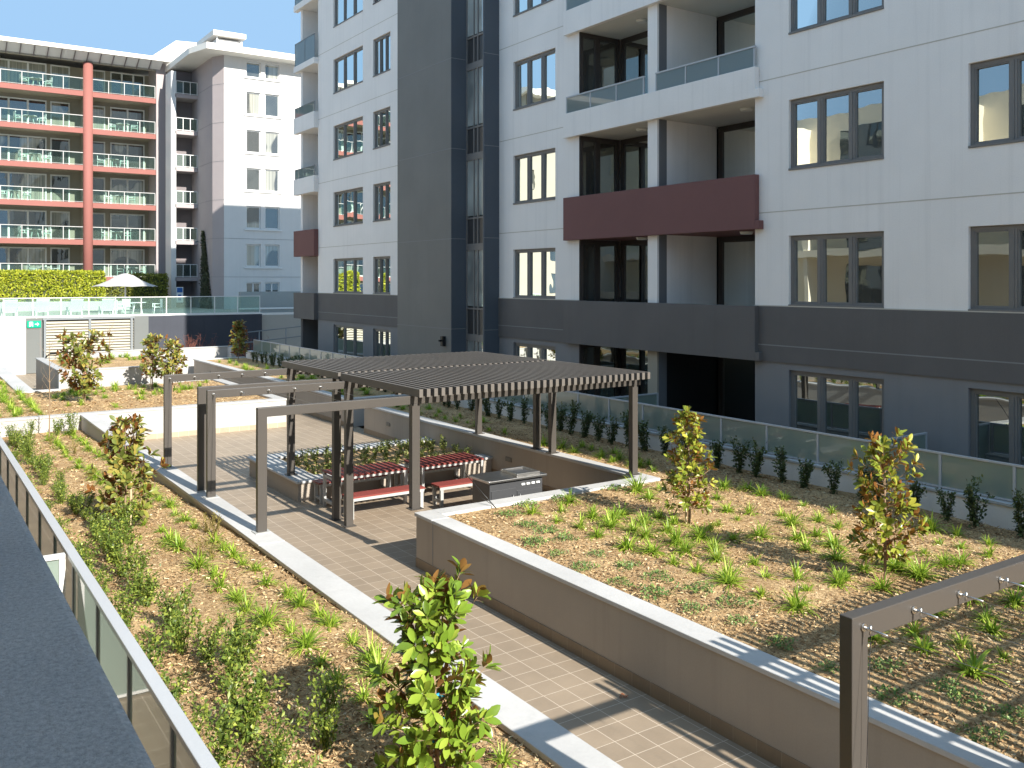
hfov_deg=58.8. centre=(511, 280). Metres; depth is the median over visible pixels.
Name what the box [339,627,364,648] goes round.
strap tuft
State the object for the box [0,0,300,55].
sky
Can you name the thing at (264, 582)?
strap tuft
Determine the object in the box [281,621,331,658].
strap tuft
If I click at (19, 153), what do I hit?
plastic chair
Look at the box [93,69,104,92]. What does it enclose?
sliding door
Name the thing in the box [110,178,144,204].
sliding door
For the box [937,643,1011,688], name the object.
strap tuft
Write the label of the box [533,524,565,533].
groundcover plant
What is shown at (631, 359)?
balcony door
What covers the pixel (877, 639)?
strap tuft
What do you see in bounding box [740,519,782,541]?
strap tuft
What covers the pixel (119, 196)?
round table
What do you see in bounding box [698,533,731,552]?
strap tuft
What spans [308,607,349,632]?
strap tuft
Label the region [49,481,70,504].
leafy shrub
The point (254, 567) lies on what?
strap tuft
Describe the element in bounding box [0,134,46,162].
sliding door
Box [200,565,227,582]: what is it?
strap tuft
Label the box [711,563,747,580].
strap tuft
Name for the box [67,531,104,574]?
leafy shrub
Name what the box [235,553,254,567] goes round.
strap tuft
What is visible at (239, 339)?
magnolia tree
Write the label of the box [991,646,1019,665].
strap tuft
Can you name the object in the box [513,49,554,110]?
window
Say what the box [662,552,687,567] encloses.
strap tuft
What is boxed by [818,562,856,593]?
strap tuft
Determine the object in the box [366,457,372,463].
planter seedling
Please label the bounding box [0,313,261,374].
terrace wall
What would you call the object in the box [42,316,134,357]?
louvre screen
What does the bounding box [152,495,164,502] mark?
strap tuft
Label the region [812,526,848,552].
strap tuft
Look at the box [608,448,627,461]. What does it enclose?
strap tuft
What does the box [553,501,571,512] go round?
strap tuft
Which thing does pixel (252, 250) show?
window
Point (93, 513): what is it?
leafy shrub
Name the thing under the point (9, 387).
garden bed
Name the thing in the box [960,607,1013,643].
strap tuft
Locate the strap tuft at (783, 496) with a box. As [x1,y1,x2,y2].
[777,489,795,500]
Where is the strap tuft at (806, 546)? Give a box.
[790,529,822,554]
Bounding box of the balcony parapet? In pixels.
[0,475,154,767]
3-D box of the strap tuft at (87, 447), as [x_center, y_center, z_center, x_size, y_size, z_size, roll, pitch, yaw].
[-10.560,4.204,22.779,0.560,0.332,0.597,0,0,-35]
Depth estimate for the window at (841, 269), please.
19.50 m
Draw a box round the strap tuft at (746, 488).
[735,477,756,491]
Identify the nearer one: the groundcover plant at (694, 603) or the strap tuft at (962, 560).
the groundcover plant at (694, 603)
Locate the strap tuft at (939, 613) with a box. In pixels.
[932,609,958,620]
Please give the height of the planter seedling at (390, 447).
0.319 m
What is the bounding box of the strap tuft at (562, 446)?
[557,437,569,450]
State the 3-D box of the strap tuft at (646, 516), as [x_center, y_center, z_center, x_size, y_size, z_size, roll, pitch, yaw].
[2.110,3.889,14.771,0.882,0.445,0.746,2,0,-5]
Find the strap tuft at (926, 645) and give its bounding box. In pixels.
[904,629,947,660]
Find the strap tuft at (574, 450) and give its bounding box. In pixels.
[566,446,582,453]
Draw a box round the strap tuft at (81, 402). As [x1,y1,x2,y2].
[74,398,87,405]
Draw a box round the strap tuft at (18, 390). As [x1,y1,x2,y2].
[13,387,27,393]
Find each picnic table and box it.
[322,461,406,505]
[404,452,483,500]
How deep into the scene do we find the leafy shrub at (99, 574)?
11.49 m
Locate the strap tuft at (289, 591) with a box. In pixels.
[275,581,300,600]
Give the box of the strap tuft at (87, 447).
[82,444,92,451]
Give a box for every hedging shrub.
[254,352,259,362]
[258,349,264,362]
[264,352,268,363]
[269,353,276,366]
[277,356,284,367]
[279,354,286,367]
[454,400,460,409]
[467,399,474,410]
[482,398,491,416]
[493,398,505,418]
[504,397,517,420]
[520,397,530,423]
[542,402,556,428]
[556,401,568,430]
[561,399,580,433]
[579,410,593,437]
[591,413,606,441]
[603,415,619,444]
[620,409,640,448]
[638,420,650,451]
[657,426,673,454]
[674,428,690,456]
[709,438,727,467]
[730,435,752,473]
[745,437,767,476]
[770,445,787,482]
[796,459,814,487]
[821,459,843,493]
[855,458,874,499]
[869,466,886,502]
[907,478,926,511]
[935,487,957,521]
[963,474,994,527]
[1010,488,1023,537]
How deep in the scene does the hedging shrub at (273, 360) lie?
41.56 m
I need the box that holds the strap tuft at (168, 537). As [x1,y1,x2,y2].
[151,528,182,547]
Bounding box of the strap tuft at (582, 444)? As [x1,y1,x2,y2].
[575,439,588,447]
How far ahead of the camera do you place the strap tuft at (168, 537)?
13.93 m
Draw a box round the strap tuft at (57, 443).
[49,437,66,447]
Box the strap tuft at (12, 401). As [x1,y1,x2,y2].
[4,396,17,405]
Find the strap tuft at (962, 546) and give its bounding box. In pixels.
[951,539,966,548]
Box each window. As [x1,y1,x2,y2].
[246,61,259,77]
[246,92,259,114]
[246,130,259,152]
[246,168,259,190]
[246,206,259,228]
[246,244,259,266]
[246,282,259,291]
[265,64,278,80]
[265,94,278,116]
[265,132,278,154]
[265,169,278,191]
[265,207,278,229]
[265,245,278,266]
[265,282,278,291]
[333,0,362,27]
[333,46,362,93]
[333,117,362,160]
[333,187,362,226]
[333,258,362,293]
[335,325,362,356]
[373,33,389,76]
[373,107,389,149]
[373,182,389,221]
[373,256,389,294]
[375,329,389,356]
[466,0,482,38]
[466,32,482,127]
[466,124,482,217]
[466,216,482,307]
[466,307,482,351]
[513,0,552,16]
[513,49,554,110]
[513,148,554,204]
[513,248,554,298]
[515,343,554,360]
[788,0,883,34]
[788,82,883,170]
[788,231,883,307]
[791,370,883,439]
[968,54,1023,147]
[968,224,1023,311]
[971,388,1023,464]
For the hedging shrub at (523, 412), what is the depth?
25.15 m
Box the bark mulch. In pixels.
[0,380,1023,767]
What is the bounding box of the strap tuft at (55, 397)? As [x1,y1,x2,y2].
[50,392,63,398]
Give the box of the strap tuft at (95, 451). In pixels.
[87,445,103,454]
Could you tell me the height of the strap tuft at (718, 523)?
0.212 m
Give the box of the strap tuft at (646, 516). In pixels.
[624,508,658,526]
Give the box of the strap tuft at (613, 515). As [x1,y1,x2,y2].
[600,504,632,524]
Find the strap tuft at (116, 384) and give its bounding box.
[107,380,123,390]
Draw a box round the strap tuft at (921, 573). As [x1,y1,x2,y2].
[891,553,948,583]
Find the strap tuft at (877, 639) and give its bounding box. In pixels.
[868,631,892,647]
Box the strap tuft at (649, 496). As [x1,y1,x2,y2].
[636,488,660,501]
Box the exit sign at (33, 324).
[27,321,40,327]
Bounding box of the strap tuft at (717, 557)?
[697,540,732,565]
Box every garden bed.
[0,378,13,392]
[0,380,268,417]
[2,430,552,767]
[50,356,164,368]
[207,358,394,396]
[281,443,475,474]
[388,402,734,478]
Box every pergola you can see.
[160,351,548,520]
[202,360,649,534]
[840,554,1023,767]
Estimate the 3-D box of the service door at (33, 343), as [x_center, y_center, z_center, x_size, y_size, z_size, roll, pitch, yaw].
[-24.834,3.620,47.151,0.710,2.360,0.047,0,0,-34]
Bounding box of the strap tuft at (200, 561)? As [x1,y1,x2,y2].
[177,547,227,575]
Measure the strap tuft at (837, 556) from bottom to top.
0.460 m
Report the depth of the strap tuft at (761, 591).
11.35 m
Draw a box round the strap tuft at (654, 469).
[645,466,660,472]
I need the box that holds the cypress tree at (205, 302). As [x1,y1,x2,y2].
[198,230,212,308]
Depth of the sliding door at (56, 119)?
69.15 m
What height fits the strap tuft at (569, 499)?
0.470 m
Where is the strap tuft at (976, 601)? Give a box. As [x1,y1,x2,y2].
[962,595,991,607]
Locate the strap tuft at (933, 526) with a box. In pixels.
[913,508,953,536]
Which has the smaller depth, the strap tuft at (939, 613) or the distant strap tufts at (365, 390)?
the strap tuft at (939, 613)
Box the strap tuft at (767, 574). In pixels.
[754,566,780,580]
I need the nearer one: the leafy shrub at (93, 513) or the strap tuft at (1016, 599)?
the strap tuft at (1016, 599)
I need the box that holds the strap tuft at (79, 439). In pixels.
[73,435,86,441]
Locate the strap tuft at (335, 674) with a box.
[309,662,357,691]
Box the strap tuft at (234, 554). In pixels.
[219,541,251,560]
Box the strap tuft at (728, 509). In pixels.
[715,501,738,514]
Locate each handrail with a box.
[45,349,104,358]
[234,326,300,344]
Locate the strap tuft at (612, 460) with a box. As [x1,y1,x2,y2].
[607,455,617,462]
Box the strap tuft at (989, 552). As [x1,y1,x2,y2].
[978,543,998,561]
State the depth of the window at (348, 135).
40.63 m
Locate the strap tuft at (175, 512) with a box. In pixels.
[167,506,185,517]
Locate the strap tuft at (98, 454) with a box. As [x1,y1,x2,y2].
[93,448,103,457]
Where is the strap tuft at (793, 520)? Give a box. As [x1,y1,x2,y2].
[774,508,814,529]
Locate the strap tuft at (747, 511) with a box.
[739,501,761,515]
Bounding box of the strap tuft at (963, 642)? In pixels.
[942,631,980,652]
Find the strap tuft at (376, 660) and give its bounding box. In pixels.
[345,639,403,687]
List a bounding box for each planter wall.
[0,363,60,392]
[80,413,622,767]
[193,357,409,426]
[364,407,1023,767]
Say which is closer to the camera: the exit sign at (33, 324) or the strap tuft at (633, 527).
the strap tuft at (633, 527)
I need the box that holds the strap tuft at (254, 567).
[239,560,268,574]
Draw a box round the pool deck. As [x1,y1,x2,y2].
[0,307,300,346]
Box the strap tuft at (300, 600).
[279,585,321,611]
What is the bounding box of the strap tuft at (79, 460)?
[71,456,83,462]
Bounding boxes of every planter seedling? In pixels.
[295,453,304,465]
[301,448,308,460]
[303,459,312,470]
[309,446,318,457]
[309,463,323,474]
[311,451,318,463]
[323,444,329,455]
[323,452,331,461]
[324,461,331,468]
[358,453,367,463]
[360,446,371,457]
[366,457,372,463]
[367,449,377,461]
[375,439,389,451]
[378,445,388,455]
[383,447,389,459]
[385,439,392,448]
[390,457,399,463]
[393,438,404,447]
[393,449,402,458]
[398,442,408,453]
[403,451,408,458]
[420,438,429,450]
[427,444,434,453]
[428,450,438,455]
[439,434,447,448]
[439,442,446,452]
[463,447,471,453]
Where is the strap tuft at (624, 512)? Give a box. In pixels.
[609,503,636,518]
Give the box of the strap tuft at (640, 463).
[638,457,649,469]
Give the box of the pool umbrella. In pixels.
[91,273,156,312]
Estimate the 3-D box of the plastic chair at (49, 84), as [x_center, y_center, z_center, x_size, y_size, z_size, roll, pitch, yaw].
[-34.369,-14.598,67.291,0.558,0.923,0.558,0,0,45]
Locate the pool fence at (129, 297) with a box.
[0,296,259,317]
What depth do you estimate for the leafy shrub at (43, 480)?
18.35 m
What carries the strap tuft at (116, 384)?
on the garden bed at (95, 407)
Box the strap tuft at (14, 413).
[9,406,19,416]
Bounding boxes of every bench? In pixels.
[246,437,492,501]
[312,475,386,503]
[342,485,424,519]
[394,465,461,486]
[431,478,471,506]
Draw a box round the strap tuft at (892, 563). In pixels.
[869,544,928,574]
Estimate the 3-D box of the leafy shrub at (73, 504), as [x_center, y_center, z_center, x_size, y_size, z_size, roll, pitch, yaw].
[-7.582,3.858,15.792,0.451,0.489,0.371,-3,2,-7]
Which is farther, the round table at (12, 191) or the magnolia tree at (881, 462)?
the round table at (12, 191)
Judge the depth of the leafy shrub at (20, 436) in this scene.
22.67 m
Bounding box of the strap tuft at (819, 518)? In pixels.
[806,509,832,523]
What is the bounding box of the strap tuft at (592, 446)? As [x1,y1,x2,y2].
[585,442,597,450]
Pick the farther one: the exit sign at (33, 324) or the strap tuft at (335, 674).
the exit sign at (33, 324)
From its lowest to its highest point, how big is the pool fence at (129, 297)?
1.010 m
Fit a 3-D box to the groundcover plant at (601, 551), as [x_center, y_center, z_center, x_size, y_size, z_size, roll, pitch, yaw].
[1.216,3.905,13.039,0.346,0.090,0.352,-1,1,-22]
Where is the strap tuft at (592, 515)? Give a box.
[581,501,603,522]
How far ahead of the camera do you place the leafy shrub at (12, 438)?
23.25 m
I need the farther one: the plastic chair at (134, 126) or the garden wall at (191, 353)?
the plastic chair at (134, 126)
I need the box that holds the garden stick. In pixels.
[465,473,495,508]
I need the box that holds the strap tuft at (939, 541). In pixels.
[932,536,947,544]
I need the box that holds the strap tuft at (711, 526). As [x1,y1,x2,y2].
[702,521,718,532]
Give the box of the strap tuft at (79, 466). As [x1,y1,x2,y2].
[70,461,84,469]
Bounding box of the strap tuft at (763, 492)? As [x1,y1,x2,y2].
[747,482,773,498]
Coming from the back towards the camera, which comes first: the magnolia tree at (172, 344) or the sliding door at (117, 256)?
the sliding door at (117, 256)
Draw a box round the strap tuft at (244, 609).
[227,590,263,618]
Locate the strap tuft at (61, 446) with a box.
[51,442,71,450]
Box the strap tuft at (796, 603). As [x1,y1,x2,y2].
[769,583,822,621]
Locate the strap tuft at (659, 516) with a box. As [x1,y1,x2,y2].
[650,505,671,522]
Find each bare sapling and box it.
[40,341,56,436]
[106,323,113,357]
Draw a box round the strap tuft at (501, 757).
[482,738,526,767]
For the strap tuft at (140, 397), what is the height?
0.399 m
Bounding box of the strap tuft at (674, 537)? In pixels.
[657,523,695,548]
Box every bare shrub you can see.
[179,334,215,346]
[227,337,268,356]
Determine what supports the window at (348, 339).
in the apartment building at (804, 214)
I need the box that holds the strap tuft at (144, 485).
[133,478,157,490]
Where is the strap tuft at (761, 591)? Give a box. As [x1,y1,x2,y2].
[743,585,773,602]
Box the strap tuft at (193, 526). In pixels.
[187,517,200,529]
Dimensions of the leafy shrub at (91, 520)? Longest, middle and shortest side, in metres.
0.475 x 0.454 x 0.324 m
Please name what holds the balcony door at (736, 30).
in the apartment building at (804, 214)
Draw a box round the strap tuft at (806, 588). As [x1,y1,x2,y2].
[791,580,816,592]
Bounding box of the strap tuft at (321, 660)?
[305,649,333,671]
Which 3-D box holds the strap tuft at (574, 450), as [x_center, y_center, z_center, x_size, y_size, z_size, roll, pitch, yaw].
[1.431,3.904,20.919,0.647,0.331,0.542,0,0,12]
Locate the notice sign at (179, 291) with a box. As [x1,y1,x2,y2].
[176,287,182,302]
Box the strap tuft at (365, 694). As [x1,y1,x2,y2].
[343,675,380,706]
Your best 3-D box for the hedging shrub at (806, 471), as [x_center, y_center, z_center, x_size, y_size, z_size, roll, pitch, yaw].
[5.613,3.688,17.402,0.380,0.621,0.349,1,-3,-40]
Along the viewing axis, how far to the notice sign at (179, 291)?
67.71 m
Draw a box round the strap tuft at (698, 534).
[683,520,723,542]
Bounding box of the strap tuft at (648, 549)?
[630,536,666,558]
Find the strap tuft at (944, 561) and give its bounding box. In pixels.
[928,546,959,570]
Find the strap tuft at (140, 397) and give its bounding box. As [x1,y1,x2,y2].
[133,392,145,399]
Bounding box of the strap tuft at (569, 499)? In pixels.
[554,488,582,505]
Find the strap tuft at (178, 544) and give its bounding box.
[159,530,192,553]
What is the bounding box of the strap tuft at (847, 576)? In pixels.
[825,566,860,583]
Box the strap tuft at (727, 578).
[701,557,749,593]
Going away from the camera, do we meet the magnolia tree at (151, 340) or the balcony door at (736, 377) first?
the balcony door at (736, 377)
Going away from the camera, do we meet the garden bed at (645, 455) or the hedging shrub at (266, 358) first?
the garden bed at (645, 455)
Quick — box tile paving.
[16,373,779,767]
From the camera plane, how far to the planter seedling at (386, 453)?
22.41 m
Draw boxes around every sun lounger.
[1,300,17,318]
[31,299,50,315]
[65,299,83,315]
[99,299,114,316]
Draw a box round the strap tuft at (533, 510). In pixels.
[521,502,544,515]
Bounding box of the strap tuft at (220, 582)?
[201,569,238,593]
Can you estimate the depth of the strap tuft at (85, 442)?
23.71 m
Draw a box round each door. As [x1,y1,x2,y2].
[0,58,46,86]
[0,96,46,124]
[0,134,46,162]
[0,171,46,200]
[0,209,46,238]
[0,247,46,270]
[26,328,40,373]
[50,64,69,88]
[50,101,69,126]
[50,138,69,163]
[50,174,69,201]
[50,211,69,238]
[50,247,69,270]
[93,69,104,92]
[93,105,104,129]
[93,141,104,166]
[93,177,104,202]
[93,213,104,239]
[93,248,104,271]
[110,71,144,96]
[110,107,144,132]
[110,142,144,168]
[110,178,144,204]
[110,213,144,240]
[110,249,144,276]
[491,488,515,499]
[517,487,540,495]
[579,32,618,92]
[579,136,618,195]
[579,240,618,301]
[579,344,618,396]
[621,31,647,93]
[621,135,647,190]
[621,239,647,302]
[621,348,647,395]
[718,6,754,54]
[718,120,754,178]
[718,235,754,305]
[718,357,754,420]
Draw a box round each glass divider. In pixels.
[43,553,64,596]
[609,393,658,405]
[888,432,926,448]
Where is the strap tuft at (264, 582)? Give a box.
[254,572,285,588]
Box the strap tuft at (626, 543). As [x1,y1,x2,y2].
[611,529,639,553]
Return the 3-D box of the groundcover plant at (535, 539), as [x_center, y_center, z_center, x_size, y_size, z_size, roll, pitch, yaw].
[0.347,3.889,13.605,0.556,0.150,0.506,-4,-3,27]
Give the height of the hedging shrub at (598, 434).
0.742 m
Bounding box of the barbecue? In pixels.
[468,466,546,502]
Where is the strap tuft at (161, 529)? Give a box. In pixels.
[152,523,169,532]
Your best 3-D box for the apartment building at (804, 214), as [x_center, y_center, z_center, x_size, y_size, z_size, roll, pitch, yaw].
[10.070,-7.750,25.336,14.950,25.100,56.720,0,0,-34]
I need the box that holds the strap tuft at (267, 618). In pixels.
[242,600,294,632]
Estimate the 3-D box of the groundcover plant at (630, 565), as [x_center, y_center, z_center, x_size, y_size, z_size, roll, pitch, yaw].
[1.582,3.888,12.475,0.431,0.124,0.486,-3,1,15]
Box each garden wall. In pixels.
[0,301,129,311]
[0,379,286,439]
[82,346,235,373]
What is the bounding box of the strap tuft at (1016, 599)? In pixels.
[994,586,1023,611]
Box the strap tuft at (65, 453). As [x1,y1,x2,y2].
[58,447,73,454]
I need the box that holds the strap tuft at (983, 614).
[966,603,1003,622]
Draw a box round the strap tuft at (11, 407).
[0,404,14,412]
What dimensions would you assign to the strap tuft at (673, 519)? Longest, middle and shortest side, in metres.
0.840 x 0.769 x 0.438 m
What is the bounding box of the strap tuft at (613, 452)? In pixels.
[605,446,620,455]
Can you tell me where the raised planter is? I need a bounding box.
[35,353,185,389]
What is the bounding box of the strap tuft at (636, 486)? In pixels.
[613,472,658,495]
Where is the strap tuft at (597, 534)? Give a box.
[586,524,608,539]
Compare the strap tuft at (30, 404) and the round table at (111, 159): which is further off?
the round table at (111, 159)
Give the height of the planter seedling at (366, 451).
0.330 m
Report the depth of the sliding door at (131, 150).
71.85 m
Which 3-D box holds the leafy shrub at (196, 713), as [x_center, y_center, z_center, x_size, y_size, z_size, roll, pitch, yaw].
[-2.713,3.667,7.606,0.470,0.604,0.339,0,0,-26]
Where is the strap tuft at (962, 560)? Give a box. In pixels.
[943,547,979,570]
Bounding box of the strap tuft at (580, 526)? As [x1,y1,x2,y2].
[569,510,589,530]
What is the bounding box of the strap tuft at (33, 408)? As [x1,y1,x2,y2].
[24,402,40,411]
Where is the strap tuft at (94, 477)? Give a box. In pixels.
[83,467,106,480]
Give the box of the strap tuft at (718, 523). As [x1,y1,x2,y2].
[712,519,723,527]
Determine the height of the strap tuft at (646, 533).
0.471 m
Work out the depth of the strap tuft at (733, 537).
13.83 m
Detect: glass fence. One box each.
[0,436,219,767]
[253,339,1023,502]
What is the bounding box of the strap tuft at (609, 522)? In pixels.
[591,508,622,531]
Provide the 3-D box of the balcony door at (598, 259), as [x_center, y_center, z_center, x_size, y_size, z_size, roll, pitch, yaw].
[2.613,0.123,27.184,1.512,2.684,0.094,0,0,-34]
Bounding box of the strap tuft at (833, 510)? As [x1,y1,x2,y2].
[824,505,837,515]
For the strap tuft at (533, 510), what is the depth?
15.40 m
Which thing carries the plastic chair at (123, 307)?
on the pool deck
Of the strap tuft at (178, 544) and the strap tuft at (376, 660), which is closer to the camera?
the strap tuft at (376, 660)
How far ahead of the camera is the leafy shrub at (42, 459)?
19.68 m
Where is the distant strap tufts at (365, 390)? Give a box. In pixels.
[0,350,375,395]
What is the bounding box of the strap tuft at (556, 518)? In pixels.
[550,510,568,523]
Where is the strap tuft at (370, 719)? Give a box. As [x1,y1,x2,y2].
[354,699,389,731]
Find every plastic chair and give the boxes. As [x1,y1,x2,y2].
[13,111,22,122]
[18,149,27,161]
[18,226,27,236]
[19,73,28,84]
[22,189,30,199]
[37,114,45,124]
[41,152,50,162]
[41,227,50,238]
[43,78,51,86]
[116,300,125,314]
[121,299,133,313]
[131,122,137,132]
[152,299,162,313]
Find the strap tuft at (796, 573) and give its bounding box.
[781,560,818,583]
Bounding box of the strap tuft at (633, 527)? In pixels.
[619,515,644,534]
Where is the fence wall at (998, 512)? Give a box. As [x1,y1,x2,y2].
[246,350,1023,530]
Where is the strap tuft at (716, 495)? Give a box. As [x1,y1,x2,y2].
[710,490,727,501]
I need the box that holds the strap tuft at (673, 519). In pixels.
[658,508,687,525]
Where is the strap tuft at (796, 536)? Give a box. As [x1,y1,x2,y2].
[783,522,812,546]
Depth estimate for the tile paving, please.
12.89 m
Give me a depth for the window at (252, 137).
66.96 m
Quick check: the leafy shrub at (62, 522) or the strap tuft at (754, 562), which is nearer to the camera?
the strap tuft at (754, 562)
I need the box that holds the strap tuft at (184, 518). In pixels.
[172,509,196,524]
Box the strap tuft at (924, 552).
[915,546,933,558]
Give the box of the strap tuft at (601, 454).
[591,447,606,459]
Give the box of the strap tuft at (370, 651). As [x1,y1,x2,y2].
[344,628,384,663]
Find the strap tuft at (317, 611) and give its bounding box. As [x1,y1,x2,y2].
[302,600,333,623]
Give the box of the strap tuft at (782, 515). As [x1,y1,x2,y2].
[773,504,788,517]
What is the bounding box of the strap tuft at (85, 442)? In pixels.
[80,438,92,445]
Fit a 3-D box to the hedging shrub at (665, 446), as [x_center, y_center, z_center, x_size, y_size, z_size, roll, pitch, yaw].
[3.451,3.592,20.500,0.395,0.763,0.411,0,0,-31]
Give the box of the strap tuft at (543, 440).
[541,434,547,446]
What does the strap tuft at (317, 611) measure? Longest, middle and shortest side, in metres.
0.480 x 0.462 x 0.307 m
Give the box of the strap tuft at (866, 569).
[850,558,877,574]
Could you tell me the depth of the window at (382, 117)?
37.85 m
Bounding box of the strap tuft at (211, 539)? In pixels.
[204,529,224,544]
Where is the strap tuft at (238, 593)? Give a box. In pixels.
[218,581,256,603]
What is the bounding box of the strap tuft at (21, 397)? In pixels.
[15,391,30,400]
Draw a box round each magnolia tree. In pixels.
[55,328,112,402]
[84,413,170,524]
[138,332,163,388]
[158,334,187,392]
[228,320,248,359]
[368,556,501,767]
[659,405,717,523]
[842,427,929,581]
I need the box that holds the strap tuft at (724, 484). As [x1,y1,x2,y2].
[710,476,738,491]
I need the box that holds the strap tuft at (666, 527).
[652,515,682,536]
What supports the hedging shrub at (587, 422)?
on the garden bed at (645, 455)
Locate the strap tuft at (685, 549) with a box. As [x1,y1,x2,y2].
[668,535,701,559]
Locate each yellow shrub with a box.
[68,440,78,453]
[190,534,206,555]
[201,511,215,532]
[204,533,223,558]
[210,511,223,537]
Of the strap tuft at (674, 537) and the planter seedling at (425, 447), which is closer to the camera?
the strap tuft at (674, 537)
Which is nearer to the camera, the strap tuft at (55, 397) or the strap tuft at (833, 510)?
the strap tuft at (833, 510)
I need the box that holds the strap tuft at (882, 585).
[856,570,904,596]
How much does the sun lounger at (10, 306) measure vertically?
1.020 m
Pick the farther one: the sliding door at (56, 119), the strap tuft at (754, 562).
the sliding door at (56, 119)
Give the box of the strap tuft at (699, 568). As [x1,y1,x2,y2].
[685,558,710,573]
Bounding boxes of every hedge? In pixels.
[0,269,105,301]
[105,281,130,308]
[126,272,168,308]
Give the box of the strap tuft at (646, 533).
[621,517,665,542]
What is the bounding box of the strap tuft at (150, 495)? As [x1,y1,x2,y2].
[141,484,166,498]
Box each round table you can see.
[6,190,20,199]
[23,115,36,123]
[27,153,41,161]
[27,229,41,238]
[29,77,41,84]
[105,158,118,166]
[109,231,121,240]
[113,195,126,203]
[116,123,129,131]
[129,302,145,313]
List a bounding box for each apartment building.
[0,36,171,301]
[134,29,300,308]
[294,0,1023,464]
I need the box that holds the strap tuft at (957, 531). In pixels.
[947,524,970,538]
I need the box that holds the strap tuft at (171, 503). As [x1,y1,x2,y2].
[158,495,183,508]
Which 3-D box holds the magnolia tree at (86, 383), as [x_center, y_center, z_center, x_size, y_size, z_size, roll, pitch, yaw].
[-13.860,2.715,29.240,1.637,2.470,1.752,0,0,27]
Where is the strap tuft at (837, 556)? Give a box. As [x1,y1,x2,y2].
[818,542,853,565]
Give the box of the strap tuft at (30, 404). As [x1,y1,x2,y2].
[25,397,36,407]
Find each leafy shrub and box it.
[0,423,24,446]
[8,447,26,466]
[9,430,21,448]
[12,427,31,447]
[15,438,35,454]
[16,440,32,459]
[20,437,40,464]
[23,419,39,438]
[28,456,39,468]
[32,454,52,469]
[33,451,56,478]
[34,461,56,485]
[43,498,55,510]
[47,467,68,485]
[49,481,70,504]
[51,416,66,435]
[51,480,68,497]
[53,513,69,531]
[55,514,73,537]
[61,410,83,433]
[61,489,85,514]
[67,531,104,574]
[74,490,96,519]
[83,513,124,554]
[84,506,106,525]
[87,513,115,540]
[87,561,110,584]
[90,514,146,577]
[97,567,112,592]
[99,530,129,562]
[105,496,145,542]
[105,580,150,629]
[113,544,157,596]
[121,610,131,628]
[130,563,160,606]
[133,617,175,674]
[152,578,202,629]
[156,664,192,702]
[158,594,200,654]
[173,687,215,738]
[185,605,231,667]
[192,691,262,767]
[197,620,264,695]
[220,658,290,744]
[226,600,267,669]
[245,707,308,767]
[277,745,323,767]
[287,666,352,754]
[314,755,351,767]
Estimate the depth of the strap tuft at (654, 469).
18.88 m
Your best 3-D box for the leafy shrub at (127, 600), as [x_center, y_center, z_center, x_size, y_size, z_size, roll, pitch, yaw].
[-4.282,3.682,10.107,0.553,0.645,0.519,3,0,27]
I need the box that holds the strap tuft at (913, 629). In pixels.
[893,620,931,640]
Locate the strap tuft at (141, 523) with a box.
[134,517,148,526]
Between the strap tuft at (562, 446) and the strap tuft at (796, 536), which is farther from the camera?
the strap tuft at (562, 446)
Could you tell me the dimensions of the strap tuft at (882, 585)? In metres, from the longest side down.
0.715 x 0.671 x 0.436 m
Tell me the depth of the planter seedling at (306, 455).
22.40 m
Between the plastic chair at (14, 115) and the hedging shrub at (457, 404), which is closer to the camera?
the hedging shrub at (457, 404)
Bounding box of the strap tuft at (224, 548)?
[207,537,235,553]
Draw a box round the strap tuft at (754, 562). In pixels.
[740,552,766,567]
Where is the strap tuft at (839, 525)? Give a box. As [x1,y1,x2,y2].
[824,518,847,530]
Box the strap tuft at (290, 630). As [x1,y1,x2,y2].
[276,617,300,637]
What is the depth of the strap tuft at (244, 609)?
10.80 m
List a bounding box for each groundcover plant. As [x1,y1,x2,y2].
[494,509,522,517]
[512,498,539,507]
[512,519,538,529]
[521,535,553,547]
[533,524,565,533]
[550,549,569,557]
[552,494,565,500]
[555,531,579,540]
[571,560,599,572]
[584,549,605,557]
[600,484,626,490]
[604,576,634,587]
[613,559,643,571]
[634,583,675,602]
[639,568,675,583]
[674,580,713,595]
[678,599,710,614]
[713,593,758,607]
[724,613,757,626]
[754,634,797,651]
[811,659,839,673]
[868,656,907,676]
[872,684,921,706]
[926,673,965,692]
[930,684,984,711]
[956,722,1009,746]
[981,701,1023,726]
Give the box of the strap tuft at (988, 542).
[977,535,1000,547]
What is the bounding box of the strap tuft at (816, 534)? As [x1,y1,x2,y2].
[805,526,826,540]
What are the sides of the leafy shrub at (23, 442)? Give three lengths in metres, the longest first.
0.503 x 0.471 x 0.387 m
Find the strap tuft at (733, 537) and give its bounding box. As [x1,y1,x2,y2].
[722,529,745,543]
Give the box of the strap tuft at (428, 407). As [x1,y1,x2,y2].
[423,403,432,409]
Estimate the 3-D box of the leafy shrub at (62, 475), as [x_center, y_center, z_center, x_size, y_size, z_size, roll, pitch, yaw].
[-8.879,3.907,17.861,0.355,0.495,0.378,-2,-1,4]
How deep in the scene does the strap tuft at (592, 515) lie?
15.11 m

